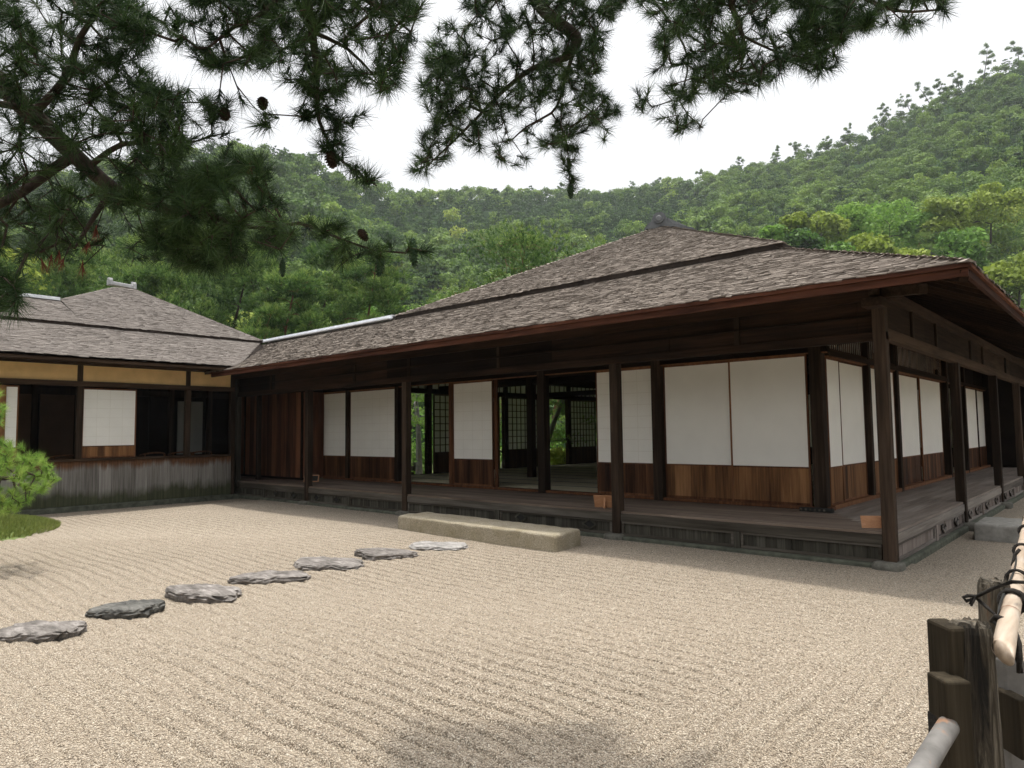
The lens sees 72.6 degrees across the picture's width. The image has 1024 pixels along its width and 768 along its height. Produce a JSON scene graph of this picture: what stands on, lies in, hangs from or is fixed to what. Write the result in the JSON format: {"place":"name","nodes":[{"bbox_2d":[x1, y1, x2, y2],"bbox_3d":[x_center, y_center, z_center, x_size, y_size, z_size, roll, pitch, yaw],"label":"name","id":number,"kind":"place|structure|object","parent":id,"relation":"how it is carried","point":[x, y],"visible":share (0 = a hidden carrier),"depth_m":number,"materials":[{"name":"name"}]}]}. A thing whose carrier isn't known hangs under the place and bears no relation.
{"place":"outdoors","nodes":[
{"label":"outdoors","id":0,"kind":"place"},
{"bbox_2d":[48,454,73,458],"bbox_3d":[-9.716,1.866,15.085,0.458,0.683,0.575,-4,-5,42],"label":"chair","id":1,"kind":"object","parent":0,"point":[53,457],"visible":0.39,"depth_m":14.89,"materials":[{"name":"brown wood"}]},
{"bbox_2d":[0,277,263,514],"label":"wing house","id":2,"kind":"structure","parent":0,"point":[106,387],"depth_m":15.73,"materials":[{"name":"brown wood"}]},
{"bbox_2d":[139,452,164,455],"bbox_3d":[-8.491,1.946,16.442,0.458,0.683,0.575,-4,-5,42],"label":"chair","id":3,"kind":"object","parent":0,"point":[144,454],"visible":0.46,"depth_m":16.27,"materials":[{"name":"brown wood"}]},
{"bbox_2d":[168,451,192,455],"bbox_3d":[-8.062,1.974,16.916,0.458,0.683,0.575,-4,-5,42],"label":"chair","id":4,"kind":"object","parent":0,"point":[173,453],"visible":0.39,"depth_m":16.71,"materials":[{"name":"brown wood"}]},
{"bbox_2d":[190,451,211,454],"bbox_3d":[-7.740,1.994,17.272,0.458,0.683,0.575,-4,-5,42],"label":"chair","id":5,"kind":"object","parent":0,"point":[201,451],"visible":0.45,"depth_m":17.08,"materials":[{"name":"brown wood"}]},
{"bbox_2d":[412,449,563,472],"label":"garden ground","id":6,"kind":"structure","parent":0,"point":[500,462],"depth_m":32.74,"materials":[{"name":"green plant"}]},
{"bbox_2d":[46,231,169,297],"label":"pine tree","id":7,"kind":"object","parent":6,"relation":"on","point":[119,253],"visible":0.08,"depth_m":47.78,"materials":[{"name":"green plant"}]},
{"bbox_2d":[177,240,305,336],"bbox_3d":[-15.331,-1.812,37.682,9.627,12.437,9.490,-3,-4,25],"label":"pine tree","id":8,"kind":"object","parent":6,"relation":"on","point":[239,283],"visible":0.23,"depth_m":36.98,"materials":[{"name":"green plant"}]},
{"bbox_2d":[236,265,332,344],"bbox_3d":[-11.823,-0.747,34.414,6.808,9.844,7.769,-4,-5,42],"label":"pine tree","id":9,"kind":"object","parent":6,"relation":"on","point":[267,322],"visible":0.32,"depth_m":33.35,"materials":[{"name":"green plant"}]},
{"bbox_2d":[275,236,368,332],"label":"pine tree","id":10,"kind":"object","parent":6,"relation":"on","point":[335,284],"visible":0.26,"depth_m":40.43,"materials":[{"name":"green plant"}]},
{"bbox_2d":[354,303,379,319],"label":"round tree","id":11,"kind":"object","parent":6,"relation":"on","point":[372,308],"visible":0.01,"depth_m":56.39,"materials":[{"name":"green plant"}]},
{"bbox_2d":[325,252,414,325],"bbox_3d":[-7.943,-1.621,38.525,4.982,12.006,5.322,1,-4,-26],"label":"pine tree","id":12,"kind":"object","parent":6,"relation":"on","point":[368,294],"visible":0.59,"depth_m":38.16,"materials":[{"name":"green plant"}]},
{"bbox_2d":[362,282,420,396],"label":"pine tree","id":13,"kind":"object","parent":6,"relation":"on","point":[401,292],"visible":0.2,"depth_m":46.00,"materials":[{"name":"green plant"}]},
{"bbox_2d":[403,305,423,442],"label":"round tree","id":14,"kind":"object","parent":6,"relation":"on","point":[413,396],"visible":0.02,"depth_m":47.01,"materials":[{"name":"green plant"}]},
{"bbox_2d":[411,393,432,473],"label":"garden pine","id":15,"kind":"object","parent":6,"relation":"on","point":[418,423],"visible":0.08,"depth_m":23.99,"materials":[{"name":"green plant"}]},
{"bbox_2d":[411,443,432,474],"bbox_3d":[-3.820,2.763,24.789,2.546,1.575,3.118,-4,-5,42],"label":"shrub","id":16,"kind":"object","parent":6,"relation":"on","point":[414,461],"visible":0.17,"depth_m":24.51,"materials":[{"name":"green plant"}]},
{"bbox_2d":[411,406,432,461],"bbox_3d":[-3.468,2.362,30.036,3.768,2.962,3.759,2,-5,-36],"label":"shrub","id":17,"kind":"object","parent":6,"relation":"on","point":[423,430],"visible":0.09,"depth_m":29.37,"materials":[{"name":"green plant"}]},
{"bbox_2d":[408,217,580,419],"bbox_3d":[-0.188,-1.880,33.075,10.346,11.639,11.380,0,-4,-14],"label":"pine tree","id":18,"kind":"object","parent":6,"relation":"on","point":[536,242],"visible":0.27,"depth_m":31.74,"materials":[{"name":"green plant"}]},
{"bbox_2d":[500,397,562,467],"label":"garden pine","id":19,"kind":"object","parent":6,"relation":"on","point":[501,426],"visible":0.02,"depth_m":27.06,"materials":[{"name":"green plant"}]},
{"bbox_2d":[500,420,563,463],"bbox_3d":[-0.031,2.476,27.789,4.570,2.372,3.259,-1,-4,9],"label":"shrub","id":20,"kind":"object","parent":6,"relation":"on","point":[554,445],"visible":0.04,"depth_m":27.81,"materials":[{"name":"green plant"}]},
{"bbox_2d":[500,395,595,444],"bbox_3d":[1.701,1.418,25.417,5.064,3.896,5.664,-4,-5,42],"label":"garden pine","id":21,"kind":"object","parent":6,"relation":"on","point":[559,410],"visible":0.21,"depth_m":25.44,"materials":[{"name":"green plant"}]},
{"bbox_2d":[550,446,565,464],"bbox_3d":[1.878,2.949,26.466,1.316,1.179,1.328,-4,-5,42],"label":"shrub","id":22,"kind":"object","parent":6,"relation":"on","point":[559,453],"visible":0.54,"depth_m":26.10,"materials":[{"name":"green plant"}]},
{"bbox_2d":[550,405,596,455],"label":"garden pine","id":23,"kind":"object","parent":6,"relation":"on","point":[551,419],"visible":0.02,"depth_m":28.40,"materials":[{"name":"green plant"}]},
{"bbox_2d":[550,426,596,448],"bbox_3d":[2.944,2.798,30.717,3.930,2.243,3.978,-4,-5,42],"label":"shrub","id":24,"kind":"object","parent":6,"relation":"on","point":[565,439],"visible":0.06,"depth_m":29.89,"materials":[{"name":"green plant"}]},
{"bbox_2d":[552,234,608,447],"bbox_3d":[3.183,-2.117,39.988,7.707,12.987,8.764,-4,-5,42],"label":"pine tree","id":25,"kind":"object","parent":6,"relation":"on","point":[603,242],"visible":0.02,"depth_m":39.93,"materials":[{"name":"green plant"}]},
{"bbox_2d":[0,500,1023,767],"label":"gravel ground","id":26,"kind":"structure","parent":0,"point":[260,520],"depth_m":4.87,"materials":[{"name":"beige gravel"}]},
{"bbox_2d":[0,513,61,540],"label":"grass","id":27,"kind":"structure","parent":26,"relation":"on","point":[31,522],"depth_m":11.21,"materials":[{"name":"green plant"}]},
{"bbox_2d":[0,620,86,643],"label":"stepping stone","id":28,"kind":"object","parent":26,"relation":"on","point":[37,631],"visible":0.94,"depth_m":5.21,"materials":[{"name":"stone"}]},
{"bbox_2d":[85,599,165,619],"bbox_3d":[-3.295,1.926,5.936,0.570,0.121,0.383,-1,-4,4],"label":"stepping stone","id":29,"kind":"object","parent":26,"relation":"on","point":[133,609],"visible":0.98,"depth_m":5.82,"materials":[{"name":"grey stone"}]},
{"bbox_2d":[164,583,241,603],"bbox_3d":[-2.881,1.957,6.509,0.814,0.135,0.459,-2,-4,20],"label":"stepping stone","id":30,"kind":"object","parent":26,"relation":"on","point":[200,593],"visible":0.97,"depth_m":6.37,"materials":[{"name":"stone"}]},
{"bbox_2d":[227,570,311,584],"bbox_3d":[-2.504,2.014,7.242,0.826,0.107,0.436,0,-4,-10],"label":"stepping stone","id":31,"kind":"object","parent":26,"relation":"on","point":[264,577],"visible":0.94,"depth_m":7.09,"materials":[{"name":"stone"}]},
{"bbox_2d":[293,556,364,571],"bbox_3d":[-2.078,2.051,7.898,0.861,0.116,0.591,-1,-4,1],"label":"stepping stone","id":32,"kind":"object","parent":26,"relation":"on","point":[320,563],"visible":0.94,"depth_m":7.76,"materials":[{"name":"stone"}]},
{"bbox_2d":[354,548,418,560],"bbox_3d":[-1.535,2.070,8.425,0.824,0.142,0.488,-1,-4,3],"label":"stepping stone","id":33,"kind":"object","parent":26,"relation":"on","point":[371,554],"visible":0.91,"depth_m":8.31,"materials":[{"name":"stone"}]},
{"bbox_2d":[408,541,467,550],"bbox_3d":[-0.958,2.132,9.119,0.800,0.100,0.508,-1,-4,2],"label":"stepping stone","id":34,"kind":"object","parent":26,"relation":"on","point":[431,545],"visible":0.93,"depth_m":8.99,"materials":[{"name":"grey stone"}]},
{"bbox_2d":[0,0,962,329],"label":"pine tree","id":35,"kind":"object","parent":26,"relation":"on","point":[188,202],"visible":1,"depth_m":2.73,"materials":[{"name":"green plant"}]},
{"bbox_2d":[398,512,580,551],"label":"stone slab","id":36,"kind":"structure","parent":26,"relation":"on","point":[527,535],"depth_m":9.59,"materials":[{"name":"yellow stone"}]},
{"bbox_2d":[974,517,1021,542],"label":"stone slab","id":37,"kind":"structure","parent":26,"relation":"on","point":[998,529],"depth_m":9.32,"materials":[{"name":"grey stone"}]},
{"bbox_2d":[0,0,1023,200],"label":"sky","id":38,"kind":"structure","parent":0,"point":[879,71],"materials":[{"name":"white"}]},
{"bbox_2d":[9,70,1023,448],"bbox_3d":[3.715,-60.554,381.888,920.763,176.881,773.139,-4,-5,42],"label":"hillside","id":39,"kind":"structure","parent":0,"point":[981,168],"depth_m":241.81,"materials":[{"name":"green plant"}]},
{"bbox_2d":[0,58,1023,440],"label":"forest","id":40,"kind":"object","parent":39,"relation":"on","point":[726,202],"visible":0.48,"depth_m":215.86,"materials":[{"name":"green plant"}]},
{"bbox_2d":[735,157,744,167],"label":"ridge pine","id":41,"kind":"object","parent":39,"relation":"on","point":[741,160],"visible":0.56,"depth_m":313.01,"materials":[{"name":"green plant"}]},
{"bbox_2d":[758,223,787,243],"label":"broadleaf tree","id":42,"kind":"object","parent":39,"relation":"on","point":[769,231],"visible":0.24,"depth_m":95.86,"materials":[{"name":"green plant"}]},
{"bbox_2d":[772,145,780,160],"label":"ridge pine","id":43,"kind":"object","parent":39,"relation":"on","point":[777,152],"visible":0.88,"depth_m":304.54,"materials":[{"name":"green plant"}]},
{"bbox_2d":[788,142,801,154],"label":"ridge pine","id":44,"kind":"object","parent":39,"relation":"on","point":[795,148],"visible":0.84,"depth_m":301.13,"materials":[{"name":"green plant"}]},
{"bbox_2d":[779,211,813,237],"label":"broadleaf tree","id":45,"kind":"object","parent":39,"relation":"on","point":[796,220],"visible":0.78,"depth_m":96.28,"materials":[{"name":"green plant"}]},
{"bbox_2d":[784,227,825,248],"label":"broadleaf tree","id":46,"kind":"object","parent":39,"relation":"on","point":[805,237],"visible":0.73,"depth_m":92.05,"materials":[{"name":"green plant"}]},
{"bbox_2d":[822,135,832,152],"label":"ridge pine","id":47,"kind":"object","parent":39,"relation":"on","point":[828,137],"visible":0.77,"depth_m":292.55,"materials":[{"name":"green plant"}]},
{"bbox_2d":[808,210,851,243],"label":"broadleaf tree","id":48,"kind":"object","parent":39,"relation":"on","point":[836,226],"visible":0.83,"depth_m":104.88,"materials":[{"name":"green plant"}]},
{"bbox_2d":[825,241,858,251],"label":"broadleaf tree","id":49,"kind":"object","parent":39,"relation":"on","point":[839,245],"visible":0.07,"depth_m":79.93,"materials":[{"name":"green plant"}]},
{"bbox_2d":[840,122,851,142],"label":"ridge pine","id":50,"kind":"object","parent":39,"relation":"on","point":[847,132],"visible":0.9,"depth_m":286.53,"materials":[{"name":"green plant"}]},
{"bbox_2d":[824,201,880,249],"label":"broadleaf tree","id":51,"kind":"object","parent":39,"relation":"on","point":[856,212],"visible":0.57,"depth_m":107.94,"materials":[{"name":"green plant"}]},
{"bbox_2d":[844,231,899,253],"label":"broadleaf tree","id":52,"kind":"object","parent":39,"relation":"on","point":[864,241],"visible":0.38,"depth_m":82.69,"materials":[{"name":"green plant"}]},
{"bbox_2d":[871,112,887,127],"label":"ridge pine","id":53,"kind":"object","parent":39,"relation":"on","point":[876,118],"visible":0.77,"depth_m":282.08,"materials":[{"name":"green plant"}]},
{"bbox_2d":[877,102,894,122],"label":"ridge pine","id":54,"kind":"object","parent":39,"relation":"on","point":[886,114],"visible":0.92,"depth_m":277.69,"materials":[{"name":"green plant"}]},
{"bbox_2d":[855,197,921,248],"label":"broadleaf tree","id":55,"kind":"object","parent":39,"relation":"on","point":[891,211],"visible":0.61,"depth_m":111.41,"materials":[{"name":"green plant"}]},
{"bbox_2d":[895,94,916,118],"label":"ridge pine","id":56,"kind":"object","parent":39,"relation":"on","point":[907,101],"visible":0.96,"depth_m":275.38,"materials":[{"name":"green plant"}]},
{"bbox_2d":[895,247,933,255],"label":"broadleaf tree","id":57,"kind":"object","parent":39,"relation":"on","point":[915,252],"visible":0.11,"depth_m":81.24,"materials":[{"name":"green plant"}]},
{"bbox_2d":[914,81,933,102],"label":"ridge pine","id":58,"kind":"object","parent":39,"relation":"on","point":[927,91],"visible":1,"depth_m":273.35,"materials":[{"name":"green plant"}]},
{"bbox_2d":[910,228,938,250],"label":"slope pine","id":59,"kind":"object","parent":39,"relation":"on","point":[920,237],"visible":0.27,"depth_m":84.35,"materials":[{"name":"green plant"}]},
{"bbox_2d":[899,208,953,249],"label":"broadleaf tree","id":60,"kind":"object","parent":39,"relation":"on","point":[915,225],"visible":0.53,"depth_m":108.57,"materials":[{"name":"green plant"}]},
{"bbox_2d":[916,243,948,255],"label":"slope pine","id":61,"kind":"object","parent":39,"relation":"on","point":[932,246],"visible":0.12,"depth_m":83.42,"materials":[{"name":"green plant"}]},
{"bbox_2d":[932,78,948,94],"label":"ridge pine","id":62,"kind":"object","parent":39,"relation":"on","point":[936,86],"visible":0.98,"depth_m":269.07,"materials":[{"name":"green plant"}]},
{"bbox_2d":[919,196,972,254],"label":"broadleaf tree","id":63,"kind":"object","parent":39,"relation":"on","point":[956,208],"visible":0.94,"depth_m":104.40,"materials":[{"name":"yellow plant"}]},
{"bbox_2d":[947,71,963,91],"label":"ridge pine","id":64,"kind":"object","parent":39,"relation":"on","point":[955,80],"visible":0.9,"depth_m":264.98,"materials":[{"name":"green plant"}]},
{"bbox_2d":[932,226,990,271],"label":"broadleaf tree","id":65,"kind":"object","parent":39,"relation":"on","point":[959,245],"visible":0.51,"depth_m":85.76,"materials":[{"name":"green plant"}]},
{"bbox_2d":[977,42,995,80],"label":"ridge pine","id":66,"kind":"object","parent":39,"relation":"on","point":[984,52],"visible":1,"depth_m":260.83,"materials":[{"name":"green plant"}]},
{"bbox_2d":[960,181,1023,262],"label":"broadleaf tree","id":67,"kind":"object","parent":39,"relation":"on","point":[992,200],"visible":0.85,"depth_m":108.22,"materials":[{"name":"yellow plant"}]},
{"bbox_2d":[983,250,1023,306],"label":"broadleaf tree","id":68,"kind":"object","parent":39,"relation":"on","point":[1007,276],"visible":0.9,"depth_m":80.22,"materials":[{"name":"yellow plant"}]},
{"bbox_2d":[989,205,1023,305],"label":"slope pine","id":69,"kind":"object","parent":39,"relation":"on","point":[1018,236],"visible":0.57,"depth_m":85.71,"materials":[{"name":"green plant"}]},
{"bbox_2d":[1004,40,1023,58],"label":"ridge pine","id":70,"kind":"object","parent":39,"relation":"on","point":[1019,50],"visible":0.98,"depth_m":259.87,"materials":[{"name":"green plant"}]},
{"bbox_2d":[34,498,1023,572],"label":"gravel path","id":71,"kind":"structure","parent":0,"point":[966,551],"depth_m":8.71,"materials":[{"name":"beige gravel"}]},
{"bbox_2d":[0,383,62,517],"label":"garden pine","id":72,"kind":"object","parent":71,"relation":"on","point":[21,474],"visible":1,"depth_m":7.88,"materials":[{"name":"green plant"}]},
{"bbox_2d":[204,212,1023,571],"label":"house","id":73,"kind":"structure","parent":71,"relation":"on","point":[748,394],"depth_m":11.08,"materials":[{"name":"brown wood"}]},
{"bbox_2d":[303,475,319,481],"bbox_3d":[-4.704,2.219,16.370,0.360,0.163,0.114,-1,-4,4],"label":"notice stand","id":74,"kind":"object","parent":73,"relation":"on","point":[315,478],"visible":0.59,"depth_m":16.33,"materials":[{"name":"brown wood"}]},
{"bbox_2d":[593,495,611,507],"bbox_3d":[1.351,1.709,10.128,0.330,0.182,0.114,-2,-4,22],"label":"notice stand","id":75,"kind":"object","parent":73,"relation":"on","point":[604,501],"visible":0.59,"depth_m":10.14,"materials":[{"name":"brown wood"}]},
{"bbox_2d":[860,516,881,527],"bbox_3d":[4.024,1.540,7.753,0.238,0.130,0.142,-1,-4,12],"label":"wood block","id":76,"kind":"object","parent":73,"relation":"on","point":[870,521],"visible":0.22,"depth_m":7.79,"materials":[{"name":"brown wood"}]},
{"bbox_2d":[906,516,1023,767],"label":"bamboo fence","id":77,"kind":"object","parent":71,"relation":"on","point":[975,680],"visible":1,"depth_m":1.74,"materials":[{"name":"brown wood"}]},
{"bbox_2d":[799,507,833,512],"bbox_3d":[4.090,1.690,9.356,0.430,0.052,0.098,-4,-5,42],"label":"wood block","id":78,"kind":"object","parent":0,"point":[823,510],"depth_m":9.32,"materials":[{"name":"wood"}]},
{"label":"ground","id":79,"kind":"structure","parent":0,"visible":0},
{"bbox_2d":[0,249,42,291],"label":"pine tree","id":80,"kind":"object","parent":79,"relation":"on","point":[13,265],"visible":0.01,"depth_m":36.31,"materials":[{"name":"green plant"}]},
{"bbox_2d":[1,248,54,294],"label":"round tree","id":81,"kind":"object","parent":79,"relation":"on","point":[35,275],"visible":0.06,"depth_m":52.30,"materials":[{"name":"green plant"}]},
{"bbox_2d":[17,241,113,300],"bbox_3d":[-24.900,-1.721,38.193,10.233,12.610,8.201,-4,-5,42],"label":"pine tree","id":82,"kind":"object","parent":79,"relation":"on","point":[61,286],"visible":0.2,"depth_m":37.18,"materials":[{"name":"green plant"}]},
{"bbox_2d":[91,257,213,309],"bbox_3d":[-18.202,-1.193,35.841,8.875,11.036,8.002,-4,-5,42],"label":"pine tree","id":83,"kind":"object","parent":79,"relation":"on","point":[153,281],"visible":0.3,"depth_m":35.88,"materials":[{"name":"green plant"}]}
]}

